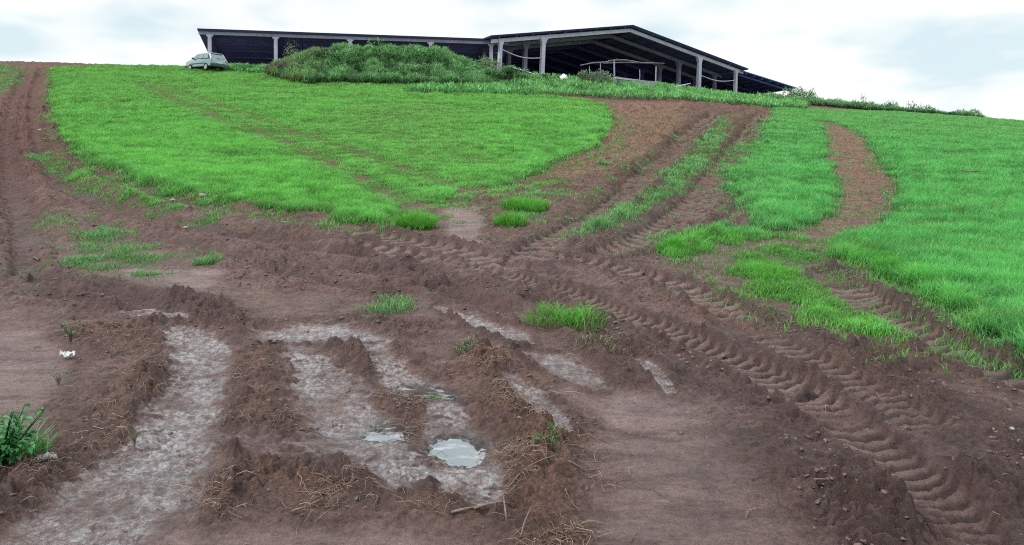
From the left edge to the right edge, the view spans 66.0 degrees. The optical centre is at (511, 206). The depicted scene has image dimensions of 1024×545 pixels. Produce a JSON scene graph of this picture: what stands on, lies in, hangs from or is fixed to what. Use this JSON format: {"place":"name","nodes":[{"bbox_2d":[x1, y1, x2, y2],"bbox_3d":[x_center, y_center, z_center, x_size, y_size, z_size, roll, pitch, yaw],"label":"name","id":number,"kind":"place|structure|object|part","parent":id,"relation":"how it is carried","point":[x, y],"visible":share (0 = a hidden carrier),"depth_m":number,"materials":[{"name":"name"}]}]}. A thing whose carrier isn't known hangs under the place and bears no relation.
{"place":"outdoors","nodes":[
{"label":"outdoors","id":0,"kind":"place"},
{"bbox_2d":[0,55,1023,544],"bbox_3d":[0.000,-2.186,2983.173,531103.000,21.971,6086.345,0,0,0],"label":"ground","id":1,"kind":"structure","parent":0,"point":[964,497],"depth_m":5.71,"materials":[{"name":"soil"}]},
{"bbox_2d":[0,403,44,465],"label":"leafy weed","id":2,"kind":"object","parent":1,"relation":"on","point":[11,446],"visible":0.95,"depth_m":4.12,"materials":[{"name":"green plant"}]},
{"bbox_2d":[2,417,85,463],"bbox_3d":[-2.733,1.288,4.332,0.570,0.258,0.525,0,0,0],"label":"grass tuft","id":3,"kind":"object","parent":1,"relation":"on","point":[38,442],"visible":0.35,"depth_m":4.35,"materials":[{"name":"green plant"}]},
{"bbox_2d":[37,452,58,459],"bbox_3d":[-2.503,1.339,4.239,0.111,0.024,0.078,0,12,-25],"label":"stone","id":4,"kind":"object","parent":1,"relation":"on","point":[42,456],"visible":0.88,"depth_m":4.24,"materials":[{"name":"stone"}]},
{"bbox_2d":[47,367,70,384],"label":"twiggy plant","id":5,"kind":"object","parent":1,"relation":"on","point":[57,379],"visible":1,"depth_m":5.58,"materials":[{"name":"green plant"}]},
{"bbox_2d":[59,350,74,356],"bbox_3d":[-3.480,1.149,6.169,0.114,0.063,0.085,0,12,-25],"label":"plastic scrap","id":6,"kind":"object","parent":1,"relation":"on","point":[67,354],"visible":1,"depth_m":6.16,"materials":[{"name":"white plastic"}]},
{"bbox_2d":[59,318,80,342],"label":"twiggy plant","id":7,"kind":"object","parent":1,"relation":"on","point":[70,335],"visible":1,"depth_m":6.58,"materials":[{"name":"green plant"}]},
{"bbox_2d":[59,253,107,264],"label":"grass tuft","id":8,"kind":"object","parent":1,"relation":"on","point":[92,255],"visible":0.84,"depth_m":9.94,"materials":[{"name":"green plant"}]},
{"bbox_2d":[66,227,134,241],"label":"grass tuft","id":9,"kind":"object","parent":1,"relation":"on","point":[86,236],"visible":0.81,"depth_m":11.53,"materials":[{"name":"green plant"}]},
{"bbox_2d":[128,428,143,444],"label":"twiggy plant","id":10,"kind":"object","parent":1,"relation":"on","point":[134,438],"visible":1,"depth_m":4.53,"materials":[{"name":"green plant"}]},
{"bbox_2d":[145,270,159,275],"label":"grass tuft","id":11,"kind":"object","parent":1,"relation":"on","point":[151,273],"visible":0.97,"depth_m":9.22,"materials":[{"name":"green plant"}]},
{"bbox_2d":[0,63,361,282],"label":"verge grass","id":12,"kind":"structure","parent":1,"relation":"on","point":[103,246],"depth_m":13.43,"materials":[{"name":"green plant"}]},
{"bbox_2d":[185,52,227,70],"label":"parked car","id":13,"kind":"object","parent":1,"relation":"on","point":[207,61],"visible":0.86,"depth_m":65.63,"materials":[{"name":"teal paint"}]},
{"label":"rear window","id":14,"kind":"part","parent":13,"relation":"part of","materials":[{"name":"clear glass"}]},
{"bbox_2d":[191,253,223,265],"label":"grass tuft","id":15,"kind":"object","parent":1,"relation":"on","point":[205,260],"visible":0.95,"depth_m":9.75,"materials":[{"name":"green plant"}]},
{"bbox_2d":[225,62,268,72],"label":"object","id":16,"kind":"object","parent":1,"relation":"on","point":[246,67],"visible":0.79,"depth_m":66.95,"materials":[{"name":"green plant"}]},
{"bbox_2d":[261,59,299,75],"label":"dry shrub","id":17,"kind":"object","parent":1,"relation":"on","point":[283,63],"visible":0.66,"depth_m":59.18,"materials":[{"name":"green plant"}]},
{"bbox_2d":[283,40,298,56],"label":"pale shrub","id":18,"kind":"object","parent":1,"relation":"on","point":[288,50],"visible":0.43,"depth_m":65.88,"materials":[{"name":"green plant"}]},
{"bbox_2d":[292,498,323,511],"bbox_3d":[-0.975,1.430,3.782,0.014,0.024,0.177,0,0,43],"label":"stick","id":19,"kind":"object","parent":1,"relation":"on","point":[297,509],"visible":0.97,"depth_m":3.77,"materials":[{"name":"brown wood"}]},
{"bbox_2d":[313,47,334,56],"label":"weed clump","id":20,"kind":"object","parent":1,"relation":"on","point":[319,52],"visible":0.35,"depth_m":61.14,"materials":[{"name":"green plant"}]},
{"bbox_2d":[33,55,633,241],"bbox_3d":[-8.997,-6.040,45.541,32.280,13.188,65.230,0,0,-32],"label":"young wheat","id":21,"kind":"object","parent":1,"relation":"on","point":[151,130],"visible":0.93,"depth_m":28.75,"materials":[{"name":"green plant"}]},
{"bbox_2d":[323,47,356,61],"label":"weed clump","id":22,"kind":"object","parent":1,"relation":"on","point":[343,52],"visible":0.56,"depth_m":60.45,"materials":[{"name":"green plant"}]},
{"bbox_2d":[0,296,689,544],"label":"straw litter","id":23,"kind":"object","parent":1,"relation":"on","point":[559,541],"visible":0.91,"depth_m":4.40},
{"bbox_2d":[197,28,508,64],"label":"long shed","id":24,"kind":"structure","parent":1,"relation":"on","point":[252,47],"depth_m":74.80,"materials":[{"name":"metal"}]},
{"bbox_2d":[362,37,395,57],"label":"weed clump","id":25,"kind":"object","parent":1,"relation":"on","point":[383,50],"visible":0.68,"depth_m":61.59,"materials":[{"name":"green plant"}]},
{"bbox_2d":[261,42,497,84],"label":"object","id":26,"kind":"object","parent":1,"relation":"on","point":[313,67],"visible":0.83,"depth_m":60.58,"materials":[{"name":"green plant"}]},
{"bbox_2d":[362,427,410,441],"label":"puddle","id":27,"kind":"object","parent":1,"relation":"on","point":[386,434],"visible":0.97,"depth_m":4.78,"materials":[{"name":"liquid"}]},
{"bbox_2d":[353,292,420,314],"bbox_3d":[-1.230,0.944,7.813,0.772,0.196,0.879,0,0,0],"label":"grass tuft","id":28,"kind":"object","parent":1,"relation":"on","point":[400,305],"visible":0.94,"depth_m":7.72,"materials":[{"name":"green plant"}]},
{"bbox_2d":[371,63,410,74],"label":"weed clump","id":29,"kind":"object","parent":1,"relation":"on","point":[397,66],"visible":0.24,"depth_m":58.89,"materials":[{"name":"green plant"}]},
{"bbox_2d":[390,206,441,229],"bbox_3d":[-1.510,0.151,12.539,1.246,0.462,1.100,0,0,0],"label":"grass tuft","id":30,"kind":"object","parent":1,"relation":"on","point":[425,221],"visible":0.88,"depth_m":12.44,"materials":[{"name":"green plant"}]},
{"bbox_2d":[400,62,431,72],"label":"weed clump","id":31,"kind":"object","parent":1,"relation":"on","point":[414,67],"visible":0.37,"depth_m":60.35,"materials":[{"name":"green plant"}]},
{"bbox_2d":[402,45,441,60],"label":"weed clump","id":32,"kind":"object","parent":1,"relation":"on","point":[420,50],"visible":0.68,"depth_m":62.30,"materials":[{"name":"green plant"}]},
{"bbox_2d":[393,387,455,399],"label":"puddle","id":33,"kind":"object","parent":1,"relation":"on","point":[427,391],"visible":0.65,"depth_m":5.56,"materials":[{"name":"liquid"}]},
{"bbox_2d":[428,437,485,467],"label":"puddle","id":34,"kind":"object","parent":1,"relation":"on","point":[458,452],"visible":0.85,"depth_m":4.56,"materials":[{"name":"liquid"}]},
{"bbox_2d":[448,64,476,70],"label":"weed clump","id":35,"kind":"object","parent":1,"relation":"on","point":[468,68],"visible":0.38,"depth_m":62.48,"materials":[{"name":"green plant"}]},
{"bbox_2d":[448,335,480,354],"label":"grass tuft","id":36,"kind":"object","parent":1,"relation":"on","point":[458,347],"visible":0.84,"depth_m":6.36,"materials":[{"name":"green plant"}]},
{"bbox_2d":[451,506,483,513],"bbox_3d":[-0.212,1.440,3.738,0.157,0.037,0.020,0,0,4],"label":"stick","id":37,"kind":"object","parent":1,"relation":"on","point":[459,510],"visible":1,"depth_m":3.73,"materials":[{"name":"brown wood"}]},
{"bbox_2d":[463,56,499,68],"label":"green bush","id":38,"kind":"object","parent":1,"relation":"on","point":[483,61],"visible":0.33,"depth_m":65.77,"materials":[{"name":"green plant"}]},
{"bbox_2d":[477,57,503,70],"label":"dry shrub","id":39,"kind":"object","parent":1,"relation":"on","point":[491,62],"visible":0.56,"depth_m":64.49,"materials":[{"name":"green plant"}]},
{"bbox_2d":[473,500,513,509],"bbox_3d":[-0.087,1.428,3.773,0.213,0.031,0.018,0,0,-31],"label":"stick","id":40,"kind":"object","parent":1,"relation":"on","point":[481,505],"visible":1,"depth_m":3.75,"materials":[{"name":"brown wood"}]},
{"bbox_2d":[481,65,531,82],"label":"green bush","id":41,"kind":"object","parent":1,"relation":"on","point":[508,70],"visible":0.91,"depth_m":62.23,"materials":[{"name":"green plant"}]},
{"bbox_2d":[3,111,1010,544],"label":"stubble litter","id":42,"kind":"object","parent":1,"relation":"on","point":[483,399],"visible":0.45,"depth_m":5.38,"materials":[{"name":"plant"}]},
{"bbox_2d":[503,493,511,519],"bbox_3d":[-0.031,1.420,3.763,0.038,0.085,0.195,0,0,6],"label":"stick","id":43,"kind":"object","parent":1,"relation":"on","point":[505,505],"visible":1,"depth_m":3.73,"materials":[{"name":"wood"}]},
{"bbox_2d":[487,208,532,227],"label":"grass tuft","id":44,"kind":"object","parent":1,"relation":"on","point":[505,219],"visible":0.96,"depth_m":12.65,"materials":[{"name":"green plant"}]},
{"bbox_2d":[0,104,1023,544],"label":"mud clods","id":45,"kind":"object","parent":1,"relation":"on","point":[826,440],"visible":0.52,"depth_m":6.63,"materials":[{"name":"brown soil"}]},
{"bbox_2d":[501,192,551,213],"bbox_3d":[0.260,-0.078,14.446,1.186,0.443,1.377,0,0,-41],"label":"grass tuft","id":46,"kind":"object","parent":1,"relation":"on","point":[527,204],"visible":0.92,"depth_m":14.21,"materials":[{"name":"green plant"}]},
{"bbox_2d":[520,505,544,537],"bbox_3d":[0.090,1.422,3.616,0.015,0.083,0.291,0,0,24],"label":"stick","id":47,"kind":"object","parent":1,"relation":"on","point":[527,516],"visible":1,"depth_m":3.57,"materials":[{"name":"brown wood"}]},
{"bbox_2d":[508,454,558,486],"bbox_3d":[0.105,1.355,4.067,0.369,0.090,0.039,0,0,-43],"label":"stick","id":48,"kind":"object","parent":1,"relation":"on","point":[530,465],"visible":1,"depth_m":4.08,"materials":[{"name":"brown wood"}]},
{"bbox_2d":[527,421,566,447],"bbox_3d":[0.206,1.282,4.451,0.258,0.181,0.232,0,0,39],"label":"grass tuft","id":49,"kind":"object","parent":1,"relation":"on","point":[549,434],"visible":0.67,"depth_m":4.43,"materials":[{"name":"green plant"}]},
{"bbox_2d":[539,72,561,78],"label":"green bush","id":50,"kind":"object","parent":1,"relation":"on","point":[547,74],"visible":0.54,"depth_m":69.38,"materials":[{"name":"green plant"}]},
{"bbox_2d":[515,298,610,331],"bbox_3d":[0.517,0.968,7.144,1.038,0.308,0.962,0,0,0],"label":"grass tuft","id":51,"kind":"object","parent":1,"relation":"on","point":[563,319],"visible":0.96,"depth_m":7.11,"materials":[{"name":"green plant"}]},
{"bbox_2d":[559,457,606,470],"bbox_3d":[0.381,1.368,4.191,0.261,0.078,0.033,0,0,-11],"label":"stick","id":52,"kind":"object","parent":1,"relation":"on","point":[581,467],"visible":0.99,"depth_m":4.18,"materials":[{"name":"brown wood"}]},
{"bbox_2d":[577,68,612,82],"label":"leafy bush","id":53,"kind":"object","parent":1,"relation":"on","point":[583,74],"visible":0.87,"depth_m":69.21,"materials":[{"name":"green plant"}]},
{"bbox_2d":[572,330,619,353],"bbox_3d":[0.674,1.077,6.367,0.468,0.196,0.382,0,0,21],"label":"grass tuft","id":54,"kind":"object","parent":1,"relation":"on","point":[594,338],"visible":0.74,"depth_m":6.35,"materials":[{"name":"green plant"}]},
{"bbox_2d":[579,212,615,231],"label":"grass tuft","id":55,"kind":"object","parent":1,"relation":"on","point":[601,220],"visible":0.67,"depth_m":12.31,"materials":[{"name":"green plant"}]},
{"bbox_2d":[597,159,612,165],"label":"grass tuft","id":56,"kind":"object","parent":1,"relation":"on","point":[604,162],"visible":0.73,"depth_m":21.40,"materials":[{"name":"green plant"}]},
{"bbox_2d":[403,71,810,108],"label":"verge weeds","id":57,"kind":"object","parent":1,"relation":"on","point":[572,85],"visible":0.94,"depth_m":60.76,"materials":[{"name":"green plant"}]},
{"bbox_2d":[580,59,663,85],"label":"cattle pen","id":58,"kind":"object","parent":1,"relation":"on","point":[616,79],"visible":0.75,"depth_m":72.46,"materials":[{"name":"metal"}]},
{"bbox_2d":[481,25,794,94],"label":"open barn","id":59,"kind":"structure","parent":1,"relation":"on","point":[565,52],"depth_m":91.94,"materials":[{"name":"paint"}]},
{"bbox_2d":[651,233,689,252],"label":"grass tuft","id":60,"kind":"object","parent":1,"relation":"on","point":[666,244],"visible":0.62,"depth_m":10.62,"materials":[{"name":"green plant"}]},
{"bbox_2d":[346,108,1023,372],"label":"wheat seedlings","id":61,"kind":"object","parent":1,"relation":"on","point":[628,207],"visible":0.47,"depth_m":15.06,"materials":[{"name":"green plant"}]},
{"bbox_2d":[746,260,803,279],"bbox_3d":[3.058,0.743,9.167,0.725,0.238,0.844,0,0,24],"label":"grass tuft","id":62,"kind":"object","parent":1,"relation":"on","point":[777,269],"visible":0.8,"depth_m":9.17,"materials":[{"name":"green plant"}]},
{"bbox_2d":[782,86,817,98],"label":"crest shrub","id":63,"kind":"object","parent":1,"relation":"on","point":[803,94],"visible":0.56,"depth_m":89.95,"materials":[{"name":"green plant"}]},
{"bbox_2d":[656,223,1001,372],"bbox_3d":[3.313,0.773,9.045,3.604,1.139,6.553,0,0,0],"label":"young wheat","id":64,"kind":"object","parent":1,"relation":"on","point":[742,261],"visible":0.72,"depth_m":8.72,"materials":[{"name":"green plant"}]},
{"bbox_2d":[706,106,1023,380],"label":"young wheat","id":65,"kind":"object","parent":1,"relation":"on","point":[951,219],"visible":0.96,"depth_m":15.53,"materials":[{"name":"green plant"}]},
{"bbox_2d":[757,91,985,117],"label":"crest weeds","id":66,"kind":"object","parent":1,"relation":"on","point":[838,103],"visible":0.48,"depth_m":85.70,"materials":[{"name":"green plant"}]},
{"bbox_2d":[878,100,897,110],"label":"crest shrub","id":67,"kind":"object","parent":1,"relation":"on","point":[889,104],"visible":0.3,"depth_m":88.51,"materials":[{"name":"green plant"}]},
{"bbox_2d":[906,101,931,109],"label":"crest shrub","id":68,"kind":"object","parent":1,"relation":"on","point":[913,106],"visible":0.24,"depth_m":87.49,"materials":[{"name":"green plant"}]},
{"bbox_2d":[0,0,1023,119],"label":"sky","id":69,"kind":"structure","parent":0,"point":[943,55],"materials":[{"name":"white"}]}
]}

